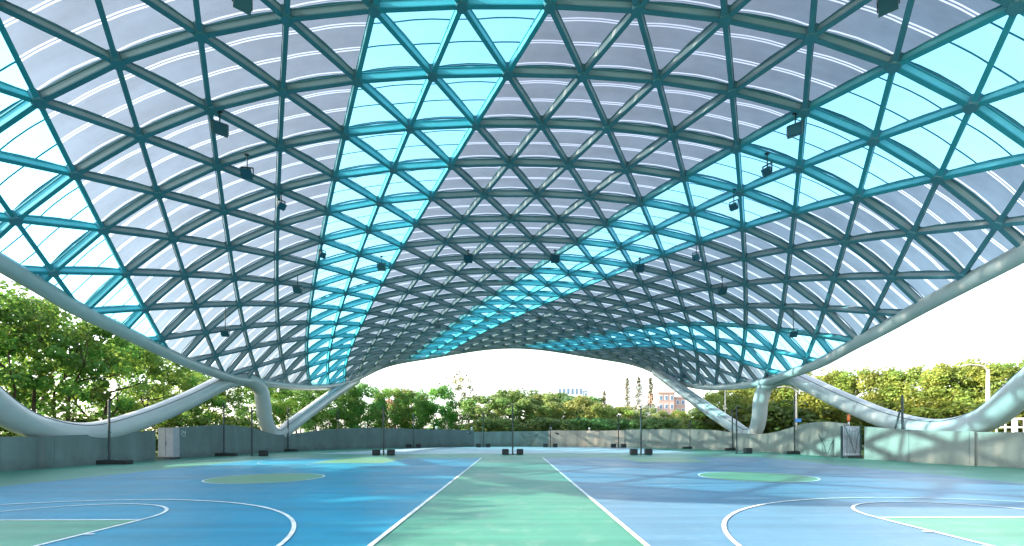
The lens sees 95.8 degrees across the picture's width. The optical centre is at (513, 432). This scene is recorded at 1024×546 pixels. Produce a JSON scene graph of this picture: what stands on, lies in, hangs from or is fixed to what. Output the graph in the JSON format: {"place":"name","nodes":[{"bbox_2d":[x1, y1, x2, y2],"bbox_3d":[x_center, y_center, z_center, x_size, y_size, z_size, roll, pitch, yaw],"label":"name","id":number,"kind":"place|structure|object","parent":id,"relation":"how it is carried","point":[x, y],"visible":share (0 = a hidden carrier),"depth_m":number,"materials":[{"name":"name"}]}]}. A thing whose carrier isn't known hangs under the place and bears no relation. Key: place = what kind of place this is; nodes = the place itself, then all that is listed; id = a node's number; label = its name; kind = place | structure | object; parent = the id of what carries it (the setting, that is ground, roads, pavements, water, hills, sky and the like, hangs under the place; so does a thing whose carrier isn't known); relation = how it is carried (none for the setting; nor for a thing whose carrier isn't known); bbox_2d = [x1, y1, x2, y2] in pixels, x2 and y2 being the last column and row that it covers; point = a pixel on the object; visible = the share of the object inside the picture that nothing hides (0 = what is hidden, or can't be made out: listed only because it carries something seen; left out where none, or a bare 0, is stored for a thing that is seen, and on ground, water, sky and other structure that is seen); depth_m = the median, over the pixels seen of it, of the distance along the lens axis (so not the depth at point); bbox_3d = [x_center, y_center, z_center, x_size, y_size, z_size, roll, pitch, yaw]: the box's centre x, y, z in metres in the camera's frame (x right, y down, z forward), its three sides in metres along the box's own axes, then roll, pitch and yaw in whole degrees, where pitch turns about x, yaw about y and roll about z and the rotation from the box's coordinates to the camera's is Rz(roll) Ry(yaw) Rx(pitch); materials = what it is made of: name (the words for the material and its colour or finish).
{"place":"outdoors","nodes":[
{"label":"outdoors","id":0,"kind":"place"},
{"bbox_2d":[156,435,863,458],"bbox_3d":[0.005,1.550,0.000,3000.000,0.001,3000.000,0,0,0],"label":"ground","id":1,"kind":"structure","parent":0,"point":[862,450],"depth_m":36.23,"materials":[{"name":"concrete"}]},
{"bbox_2d":[0,301,16,353],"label":"broadleaf tree","id":2,"kind":"object","parent":1,"relation":"on","point":[2,338],"visible":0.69,"depth_m":27.22,"materials":[{"name":"green plant"}]},
{"bbox_2d":[0,279,78,411],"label":"broadleaf tree","id":3,"kind":"object","parent":1,"relation":"on","point":[10,308],"visible":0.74,"depth_m":28.03,"materials":[{"name":"green plant"}]},
{"bbox_2d":[0,293,96,413],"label":"broadleaf tree","id":4,"kind":"object","parent":1,"relation":"on","point":[41,397],"visible":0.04,"depth_m":44.86,"materials":[{"name":"green plant"}]},
{"bbox_2d":[0,296,122,421],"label":"broadleaf tree","id":5,"kind":"object","parent":1,"relation":"on","point":[80,364],"visible":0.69,"depth_m":29.73,"materials":[{"name":"green plant"}]},
{"bbox_2d":[57,412,112,422],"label":"shrub","id":6,"kind":"object","parent":1,"relation":"on","point":[80,418],"visible":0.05,"depth_m":31.80,"materials":[{"name":"green plant"}]},
{"bbox_2d":[48,318,156,419],"bbox_3d":[-29.645,-3.302,32.903,6.971,9.929,5.748,0,0,-20],"label":"broadleaf tree","id":7,"kind":"object","parent":1,"relation":"on","point":[120,407],"visible":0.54,"depth_m":32.75,"materials":[{"name":"green plant"}]},
{"bbox_2d":[85,339,169,413],"bbox_3d":[-42.688,-4.323,51.256,7.609,12.136,8.146,0,0,-4],"label":"broadleaf tree","id":8,"kind":"object","parent":1,"relation":"on","point":[119,395],"visible":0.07,"depth_m":49.59,"materials":[{"name":"green plant"}]},
{"bbox_2d":[102,343,177,424],"bbox_3d":[-28.023,-2.801,36.178,6.020,8.969,5.623,0,0,-25],"label":"broadleaf tree","id":9,"kind":"object","parent":1,"relation":"on","point":[151,366],"visible":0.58,"depth_m":35.12,"materials":[{"name":"green plant"}]},
{"bbox_2d":[141,419,177,450],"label":"shrub","id":10,"kind":"object","parent":1,"relation":"on","point":[155,427],"visible":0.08,"depth_m":37.19,"materials":[{"name":"green plant"}]},
{"bbox_2d":[144,358,207,425],"bbox_3d":[-28.948,-2.410,39.138,4.920,8.199,5.154,0,0,19],"label":"broadleaf tree","id":11,"kind":"object","parent":1,"relation":"on","point":[178,382],"visible":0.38,"depth_m":38.70,"materials":[{"name":"green plant"}]},
{"bbox_2d":[157,414,234,433],"bbox_3d":[-27.496,-0.059,40.661,6.323,3.383,6.490,0,0,-26],"label":"shrub","id":12,"kind":"object","parent":1,"relation":"on","point":[200,420],"visible":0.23,"depth_m":39.22,"materials":[{"name":"green plant"}]},
{"bbox_2d":[183,371,235,425],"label":"broadleaf tree","id":13,"kind":"object","parent":1,"relation":"on","point":[218,401],"visible":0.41,"depth_m":41.39,"materials":[{"name":"green plant"}]},
{"bbox_2d":[204,387,255,423],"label":"broadleaf tree","id":14,"kind":"object","parent":1,"relation":"on","point":[238,403],"visible":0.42,"depth_m":44.89,"materials":[{"name":"green plant"}]},
{"bbox_2d":[214,418,260,429],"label":"shrub","id":15,"kind":"object","parent":1,"relation":"on","point":[245,423],"visible":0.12,"depth_m":43.42,"materials":[{"name":"green plant"}]},
{"bbox_2d":[229,386,278,428],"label":"broadleaf tree","id":16,"kind":"object","parent":1,"relation":"on","point":[251,397],"visible":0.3,"depth_m":48.28,"materials":[{"name":"green plant"}]},
{"bbox_2d":[270,388,295,424],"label":"broadleaf tree","id":17,"kind":"object","parent":1,"relation":"on","point":[280,408],"visible":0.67,"depth_m":50.78,"materials":[{"name":"green plant"}]},
{"bbox_2d":[280,390,318,432],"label":"broadleaf tree","id":18,"kind":"object","parent":1,"relation":"on","point":[295,392],"visible":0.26,"depth_m":53.95,"materials":[{"name":"green plant"}]},
{"bbox_2d":[291,380,347,431],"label":"bushy tree","id":19,"kind":"object","parent":1,"relation":"on","point":[309,424],"visible":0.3,"depth_m":54.08,"materials":[{"name":"green plant"}]},
{"bbox_2d":[314,387,366,429],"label":"bushy tree","id":20,"kind":"object","parent":1,"relation":"on","point":[345,397],"visible":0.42,"depth_m":55.32,"materials":[{"name":"green plant"}]},
{"bbox_2d":[339,383,388,427],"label":"bushy tree","id":21,"kind":"object","parent":1,"relation":"on","point":[368,418],"visible":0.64,"depth_m":56.93,"materials":[{"name":"green plant"}]},
{"bbox_2d":[369,386,414,428],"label":"bushy tree","id":22,"kind":"object","parent":1,"relation":"on","point":[397,394],"visible":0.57,"depth_m":60.17,"materials":[{"name":"green plant"}]},
{"bbox_2d":[386,388,415,427],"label":"young tree","id":23,"kind":"object","parent":1,"relation":"on","point":[388,401],"visible":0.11,"depth_m":68.71,"materials":[{"name":"green plant"}]},
{"bbox_2d":[389,388,433,428],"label":"bushy tree","id":24,"kind":"object","parent":1,"relation":"on","point":[421,401],"visible":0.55,"depth_m":61.67,"materials":[{"name":"green plant"}]},
{"bbox_2d":[412,382,458,429],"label":"bushy tree","id":25,"kind":"object","parent":1,"relation":"on","point":[433,393],"visible":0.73,"depth_m":63.11,"materials":[{"name":"green plant"}]},
{"bbox_2d":[437,365,492,424],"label":"sparse tree","id":26,"kind":"object","parent":1,"relation":"on","point":[456,381],"visible":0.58,"depth_m":65.56,"materials":[{"name":"green plant"}]},
{"bbox_2d":[450,393,499,429],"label":"young tree","id":27,"kind":"object","parent":1,"relation":"on","point":[465,406],"visible":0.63,"depth_m":61.96,"materials":[{"name":"green plant"}]},
{"bbox_2d":[461,417,513,431],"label":"shrub","id":28,"kind":"object","parent":1,"relation":"on","point":[490,424],"visible":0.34,"depth_m":54.63,"materials":[{"name":"green plant"}]},
{"bbox_2d":[471,395,506,420],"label":"young tree","id":29,"kind":"object","parent":1,"relation":"on","point":[481,404],"visible":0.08,"depth_m":70.02,"materials":[{"name":"green plant"}]},
{"bbox_2d":[482,416,536,431],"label":"shrub","id":30,"kind":"object","parent":1,"relation":"on","point":[518,425],"visible":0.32,"depth_m":55.15,"materials":[{"name":"green plant"}]},
{"bbox_2d":[474,431,547,446],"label":"concrete wall","id":31,"kind":"structure","parent":1,"relation":"on","point":[498,439],"depth_m":50.60,"materials":[{"name":"grey"}]},
{"bbox_2d":[482,388,540,425],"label":"young tree","id":32,"kind":"object","parent":1,"relation":"on","point":[522,400],"visible":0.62,"depth_m":63.85,"materials":[{"name":"green plant"}]},
{"bbox_2d":[504,388,545,419],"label":"young tree","id":33,"kind":"object","parent":1,"relation":"on","point":[529,392],"visible":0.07,"depth_m":71.61,"materials":[{"name":"green plant"}]},
{"bbox_2d":[511,417,567,443],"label":"shrub","id":34,"kind":"object","parent":1,"relation":"on","point":[535,424],"visible":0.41,"depth_m":54.73,"materials":[{"name":"green plant"}]},
{"bbox_2d":[520,393,565,429],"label":"young tree","id":35,"kind":"object","parent":1,"relation":"on","point":[536,398],"visible":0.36,"depth_m":65.47,"materials":[{"name":"green plant"}]},
{"bbox_2d":[535,391,576,420],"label":"young tree","id":36,"kind":"object","parent":1,"relation":"on","point":[559,395],"visible":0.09,"depth_m":70.49,"materials":[{"name":"green plant"}]},
{"bbox_2d":[531,417,585,444],"bbox_3d":[5.712,-0.158,56.854,7.626,3.597,6.948,0,0,-30],"label":"shrub","id":37,"kind":"object","parent":1,"relation":"on","point":[572,427],"visible":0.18,"depth_m":55.08,"materials":[{"name":"green plant"}]},
{"bbox_2d":[555,386,583,416],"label":"office building","id":38,"kind":"structure","parent":1,"relation":"on","point":[576,391],"depth_m":225.00,"materials":[{"name":"white"}]},
{"bbox_2d":[555,392,583,427],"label":"young tree","id":39,"kind":"object","parent":1,"relation":"on","point":[563,399],"visible":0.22,"depth_m":69.83,"materials":[{"name":"green plant"}]},
{"bbox_2d":[556,395,602,425],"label":"young tree","id":40,"kind":"object","parent":1,"relation":"on","point":[569,408],"visible":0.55,"depth_m":64.71,"materials":[{"name":"green plant"}]},
{"bbox_2d":[562,417,609,430],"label":"shrub","id":41,"kind":"object","parent":1,"relation":"on","point":[586,423],"visible":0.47,"depth_m":54.69,"materials":[{"name":"green plant"}]},
{"bbox_2d":[581,403,624,420],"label":"young tree","id":42,"kind":"object","parent":1,"relation":"on","point":[597,410],"visible":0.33,"depth_m":61.98,"materials":[{"name":"green plant"}]},
{"bbox_2d":[593,417,639,430],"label":"shrub","id":43,"kind":"object","parent":1,"relation":"on","point":[613,423],"visible":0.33,"depth_m":55.36,"materials":[{"name":"green plant"}]},
{"bbox_2d":[598,406,634,425],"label":"young tree","id":44,"kind":"object","parent":1,"relation":"on","point":[628,412],"visible":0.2,"depth_m":63.75,"materials":[{"name":"green plant"}]},
{"bbox_2d":[621,377,632,416],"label":"conifer","id":45,"kind":"object","parent":1,"relation":"on","point":[627,383],"visible":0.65,"depth_m":70.38,"materials":[{"name":"green plant"}]},
{"bbox_2d":[633,376,643,408],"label":"conifer","id":46,"kind":"object","parent":1,"relation":"on","point":[639,401],"visible":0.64,"depth_m":70.37,"materials":[{"name":"green plant"}]},
{"bbox_2d":[621,418,670,429],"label":"shrub","id":47,"kind":"object","parent":1,"relation":"on","point":[634,424],"visible":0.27,"depth_m":56.34,"materials":[{"name":"green plant"}]},
{"bbox_2d":[632,406,660,420],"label":"young tree","id":48,"kind":"object","parent":1,"relation":"on","point":[644,412],"visible":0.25,"depth_m":64.10,"materials":[{"name":"green plant"}]},
{"bbox_2d":[645,377,655,415],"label":"conifer","id":49,"kind":"object","parent":1,"relation":"on","point":[650,397],"visible":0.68,"depth_m":70.35,"materials":[{"name":"green plant"}]},
{"bbox_2d":[648,392,675,417],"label":"office building","id":50,"kind":"structure","parent":1,"relation":"on","point":[664,401],"depth_m":180.00,"materials":[{"name":"pink tile"}]},
{"bbox_2d":[642,417,696,428],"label":"shrub","id":51,"kind":"object","parent":1,"relation":"on","point":[672,422],"visible":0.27,"depth_m":55.72,"materials":[{"name":"green plant"}]},
{"bbox_2d":[667,409,686,427],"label":"bushy tree","id":52,"kind":"object","parent":1,"relation":"on","point":[680,414],"visible":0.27,"depth_m":65.20,"materials":[{"name":"green plant"}]},
{"bbox_2d":[674,397,684,416],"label":"office building","id":53,"kind":"structure","parent":1,"relation":"on","point":[679,403],"depth_m":187.50,"materials":[{"name":"paint"}]},
{"bbox_2d":[691,390,729,424],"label":"bushy tree","id":54,"kind":"object","parent":1,"relation":"on","point":[706,397],"visible":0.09,"depth_m":54.75,"materials":[{"name":"green plant"}]},
{"bbox_2d":[681,407,748,431],"bbox_3d":[21.893,-0.669,48.885,9.287,4.306,9.532,0,0,4],"label":"shrub","id":55,"kind":"object","parent":1,"relation":"on","point":[705,422],"visible":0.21,"depth_m":47.34,"materials":[{"name":"green plant"}]},
{"bbox_2d":[709,389,753,409],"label":"bushy tree","id":56,"kind":"object","parent":1,"relation":"on","point":[729,400],"visible":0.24,"depth_m":51.30,"materials":[{"name":"green plant"}]},
{"bbox_2d":[706,404,791,433],"bbox_3d":[23.700,-0.734,46.421,9.982,4.709,9.094,0,0,32],"label":"shrub","id":57,"kind":"object","parent":1,"relation":"on","point":[745,419],"visible":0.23,"depth_m":44.05,"materials":[{"name":"green plant"}]},
{"bbox_2d":[727,388,781,408],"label":"bushy tree","id":58,"kind":"object","parent":1,"relation":"on","point":[747,402],"visible":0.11,"depth_m":49.56,"materials":[{"name":"green plant"}]},
{"bbox_2d":[722,399,845,431],"bbox_3d":[26.217,-0.907,44.751,10.529,4.757,10.258,0,0,16],"label":"shrub","id":59,"kind":"object","parent":1,"relation":"on","point":[787,413],"visible":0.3,"depth_m":42.40,"materials":[{"name":"green plant"}]},
{"bbox_2d":[771,372,820,411],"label":"bushy tree","id":60,"kind":"object","parent":1,"relation":"on","point":[787,395],"visible":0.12,"depth_m":48.53,"materials":[{"name":"green plant"}]},
{"bbox_2d":[782,406,862,429],"bbox_3d":[28.814,-0.486,43.656,8.797,4.150,8.015,0,0,-11],"label":"shrub","id":61,"kind":"object","parent":1,"relation":"on","point":[836,417],"visible":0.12,"depth_m":41.95,"materials":[{"name":"green plant"}]},
{"bbox_2d":[790,367,858,418],"bbox_3d":[32.170,-2.604,48.099,6.676,8.180,6.987,0,0,-41],"label":"bushy tree","id":62,"kind":"object","parent":1,"relation":"on","point":[812,402],"visible":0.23,"depth_m":46.53,"materials":[{"name":"green plant"}]},
{"bbox_2d":[815,366,880,418],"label":"bushy tree","id":63,"kind":"object","parent":1,"relation":"on","point":[840,377],"visible":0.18,"depth_m":45.63,"materials":[{"name":"green plant"}]},
{"bbox_2d":[801,401,910,437],"bbox_3d":[31.434,-0.673,43.038,9.422,4.257,9.179,0,0,-18],"label":"shrub","id":64,"kind":"object","parent":1,"relation":"on","point":[850,422],"visible":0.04,"depth_m":40.28,"materials":[{"name":"green plant"}]},
{"bbox_2d":[850,364,918,406],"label":"bushy tree","id":65,"kind":"object","parent":1,"relation":"on","point":[863,386],"visible":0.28,"depth_m":43.72,"materials":[{"name":"green plant"}]},
{"bbox_2d":[832,397,947,446],"bbox_3d":[33.340,-0.734,41.439,9.853,4.648,8.977,0,0,-36],"label":"shrub","id":66,"kind":"object","parent":1,"relation":"on","point":[895,404],"visible":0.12,"depth_m":39.82,"materials":[{"name":"green plant"}]},
{"bbox_2d":[860,365,947,412],"bbox_3d":[36.587,-2.459,43.346,6.416,7.862,6.715,0,0,10],"label":"bushy tree","id":67,"kind":"object","parent":1,"relation":"on","point":[910,394],"visible":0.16,"depth_m":42.37,"materials":[{"name":"green plant"}]},
{"bbox_2d":[890,406,961,418],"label":"shrub","id":68,"kind":"object","parent":1,"relation":"on","point":[913,412],"visible":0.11,"depth_m":37.27,"materials":[{"name":"green plant"}]},
{"bbox_2d":[892,363,983,408],"bbox_3d":[37.879,-2.476,42.012,6.601,7.877,6.703,0,0,-37],"label":"bushy tree","id":69,"kind":"object","parent":1,"relation":"on","point":[931,375],"visible":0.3,"depth_m":40.52,"materials":[{"name":"green plant"}]},
{"bbox_2d":[915,357,1007,408],"bbox_3d":[38.825,-2.535,40.432,6.677,8.095,6.689,0,0,4],"label":"bushy tree","id":70,"kind":"object","parent":1,"relation":"on","point":[978,379],"visible":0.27,"depth_m":39.36,"materials":[{"name":"green plant"}]},
{"bbox_2d":[928,400,1023,431],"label":"shrub","id":71,"kind":"object","parent":1,"relation":"on","point":[952,408],"visible":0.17,"depth_m":36.15,"materials":[{"name":"green plant"}]},
{"bbox_2d":[961,364,990,431],"bbox_3d":[32.220,-1.675,32.250,2.015,6.256,0.338,0,0,0],"label":"street lamp","id":72,"kind":"object","parent":1,"relation":"on","point":[987,383],"visible":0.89,"depth_m":32.19,"materials":[{"name":"metal"}]},
{"bbox_2d":[940,362,1023,402],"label":"bushy tree","id":73,"kind":"object","parent":1,"relation":"on","point":[966,379],"visible":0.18,"depth_m":38.88,"materials":[{"name":"green plant"}]},
{"bbox_2d":[974,356,1023,400],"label":"bushy tree","id":74,"kind":"object","parent":1,"relation":"on","point":[1015,370],"visible":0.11,"depth_m":38.62,"materials":[{"name":"green plant"}]},
{"bbox_2d":[995,418,1023,431],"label":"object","id":75,"kind":"object","parent":1,"relation":"on","point":[1014,426],"visible":0.04,"depth_m":30.81,"materials":[{"name":"paint"}]},
{"bbox_2d":[0,446,1023,545],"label":"court floor","id":76,"kind":"structure","parent":0,"point":[531,499],"depth_m":11.85,"materials":[{"name":"green rubber"}]},
{"bbox_2d":[0,431,155,471],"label":"concrete wall","id":77,"kind":"structure","parent":76,"relation":"on","point":[34,452],"depth_m":21.45,"materials":[{"name":"grey"}]},
{"bbox_2d":[96,400,132,463],"bbox_3d":[-19.974,-0.042,22.997,1.850,3.204,0.420,0,0,0],"label":"net post","id":78,"kind":"object","parent":76,"relation":"on","point":[109,460],"visible":0.84,"depth_m":22.95,"materials":[{"name":"black metal"}]},
{"bbox_2d":[156,428,180,459],"bbox_3d":[-20.461,0.631,27.356,1.059,1.862,0.775,0,0,0],"label":"metal cabinet","id":79,"kind":"object","parent":76,"relation":"on","point":[168,443],"visible":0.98,"depth_m":27.22,"materials":[{"name":"grey metal"}]},
{"bbox_2d":[215,403,237,455],"bbox_3d":[-19.348,-0.209,31.074,1.500,3.533,0.420,0,0,0],"label":"net post","id":80,"kind":"object","parent":76,"relation":"on","point":[223,453],"visible":0.97,"depth_m":31.02,"materials":[{"name":"black metal"}]},
{"bbox_2d":[0,458,480,545],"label":"blue basketball court","id":81,"kind":"object","parent":76,"relation":"on","point":[321,502],"visible":1,"depth_m":9.87,"materials":[{"name":"rubber"}]},
{"bbox_2d":[250,407,267,455],"bbox_3d":[-17.038,-0.095,30.958,1.110,3.292,0.420,0,0,0],"label":"net post","id":82,"kind":"object","parent":76,"relation":"on","point":[263,452],"visible":1,"depth_m":30.91,"materials":[{"name":"black metal"}]},
{"bbox_2d":[284,407,297,451],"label":"net post","id":83,"kind":"object","parent":76,"relation":"on","point":[290,450],"visible":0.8,"depth_m":38.32,"materials":[{"name":"black metal"}]},
{"bbox_2d":[177,425,473,457],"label":"concrete wall","id":84,"kind":"structure","parent":76,"relation":"on","point":[202,441],"depth_m":41.16,"materials":[{"name":"grey concrete"}]},
{"bbox_2d":[0,0,1023,437],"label":"lattice canopy","id":85,"kind":"object","parent":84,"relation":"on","point":[406,334],"visible":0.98,"depth_m":19.12,"materials":[{"name":"teal paint"}]},
{"bbox_2d":[211,110,228,137],"bbox_3d":[-10.151,-10.677,15.996,0.524,0.896,0.306,0,0,-40],"label":"floodlight","id":86,"kind":"object","parent":85,"relation":"hanging from","point":[219,127],"visible":1,"depth_m":15.91,"materials":[{"name":"black metal"}]},
{"bbox_2d":[232,0,252,15],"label":"floodlight","id":87,"kind":"object","parent":85,"relation":"hanging from","point":[245,6],"visible":1,"depth_m":12.46,"materials":[{"name":"black metal"}]},
{"bbox_2d":[240,153,253,179],"bbox_3d":[-10.390,-10.387,18.063,0.465,0.943,0.391,0,0,-10],"label":"floodlight","id":88,"kind":"object","parent":85,"relation":"hanging from","point":[245,172],"visible":1,"depth_m":18.02,"materials":[{"name":"black metal"}]},
{"bbox_2d":[760,152,772,176],"bbox_3d":[9.844,-10.424,17.947,0.354,0.861,0.385,0,0,-30],"label":"floodlight","id":89,"kind":"object","parent":85,"relation":"hanging from","point":[767,171],"visible":1,"depth_m":17.91,"materials":[{"name":"black metal"}]},
{"bbox_2d":[786,112,803,138],"bbox_3d":[9.744,-10.619,15.987,0.524,0.886,0.306,0,0,40],"label":"floodlight","id":90,"kind":"object","parent":85,"relation":"hanging from","point":[795,129],"visible":1,"depth_m":15.89,"materials":[{"name":"black metal"}]},
{"bbox_2d":[877,0,899,17],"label":"floodlight","id":91,"kind":"object","parent":85,"relation":"hanging from","point":[884,7],"visible":1,"depth_m":12.44,"materials":[{"name":"black metal"}]},
{"bbox_2d":[372,407,394,454],"bbox_3d":[-8.793,-0.117,31.360,1.460,3.288,0.420,0,0,0],"label":"net post","id":92,"kind":"object","parent":76,"relation":"on","point":[377,451],"visible":0.94,"depth_m":31.31,"materials":[{"name":"black metal"}]},
{"bbox_2d":[320,447,694,453],"bbox_3d":[-0.596,1.498,41.400,28.200,0.001,16.200,0,0,0],"label":"pale apron","id":93,"kind":"object","parent":76,"relation":"on","point":[468,450],"visible":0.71,"depth_m":38.51,"materials":[{"name":"paint"}]},
{"bbox_2d":[502,406,522,454],"bbox_3d":[-0.052,-0.166,31.784,1.460,3.332,0.420,0,0,0],"label":"net post","id":94,"kind":"object","parent":76,"relation":"on","point":[506,451],"visible":1,"depth_m":31.60,"materials":[{"name":"black metal"}]},
{"bbox_2d":[548,430,624,446],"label":"concrete wall","id":95,"kind":"structure","parent":76,"relation":"on","point":[571,438],"depth_m":49.33,"materials":[{"name":"grey"}]},
{"bbox_2d":[630,405,652,454],"bbox_3d":[8.610,-0.186,31.234,1.460,3.321,0.420,0,0,0],"label":"net post","id":96,"kind":"object","parent":76,"relation":"on","point":[646,451],"visible":1,"depth_m":31.19,"materials":[{"name":"black metal"}]},
{"bbox_2d":[625,422,848,456],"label":"concrete wall","id":97,"kind":"structure","parent":76,"relation":"on","point":[808,440],"depth_m":35.66,"materials":[{"name":"grey"}]},
{"bbox_2d":[735,407,751,453],"bbox_3d":[16.031,-0.181,32.305,1.110,3.266,0.420,0,0,0],"label":"net post","id":98,"kind":"object","parent":76,"relation":"on","point":[747,450],"visible":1,"depth_m":32.26,"materials":[{"name":"black metal"}]},
{"bbox_2d":[543,457,1023,545],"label":"blue basketball court","id":99,"kind":"object","parent":76,"relation":"on","point":[703,501],"visible":1,"depth_m":9.73,"materials":[{"name":"rubber"}]},
{"bbox_2d":[783,396,799,453],"bbox_3d":[18.963,-0.495,31.067,1.500,3.876,0.420,0,0,0],"label":"net post","id":100,"kind":"object","parent":76,"relation":"on","point":[791,452],"visible":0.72,"depth_m":31.02,"materials":[{"name":"black metal"}]},
{"bbox_2d":[840,426,862,457],"bbox_3d":[19.191,0.529,26.229,1.104,1.827,0.500,0,0,0],"label":"gate","id":101,"kind":"object","parent":76,"relation":"on","point":[846,449],"depth_m":26.30,"materials":[{"name":"grey metal"}]},
{"bbox_2d":[894,395,903,428],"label":"net post","id":102,"kind":"object","parent":76,"relation":"on","point":[901,412],"visible":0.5,"depth_m":24.05,"materials":[{"name":"metal"}]},
{"bbox_2d":[864,427,1023,468],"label":"concrete wall","id":103,"kind":"structure","parent":76,"relation":"on","point":[992,449],"depth_m":21.19,"materials":[{"name":"grey concrete"}]},
{"bbox_2d":[0,0,1023,433],"label":"sky","id":104,"kind":"structure","parent":0,"point":[985,322],"materials":[{"name":"white"}]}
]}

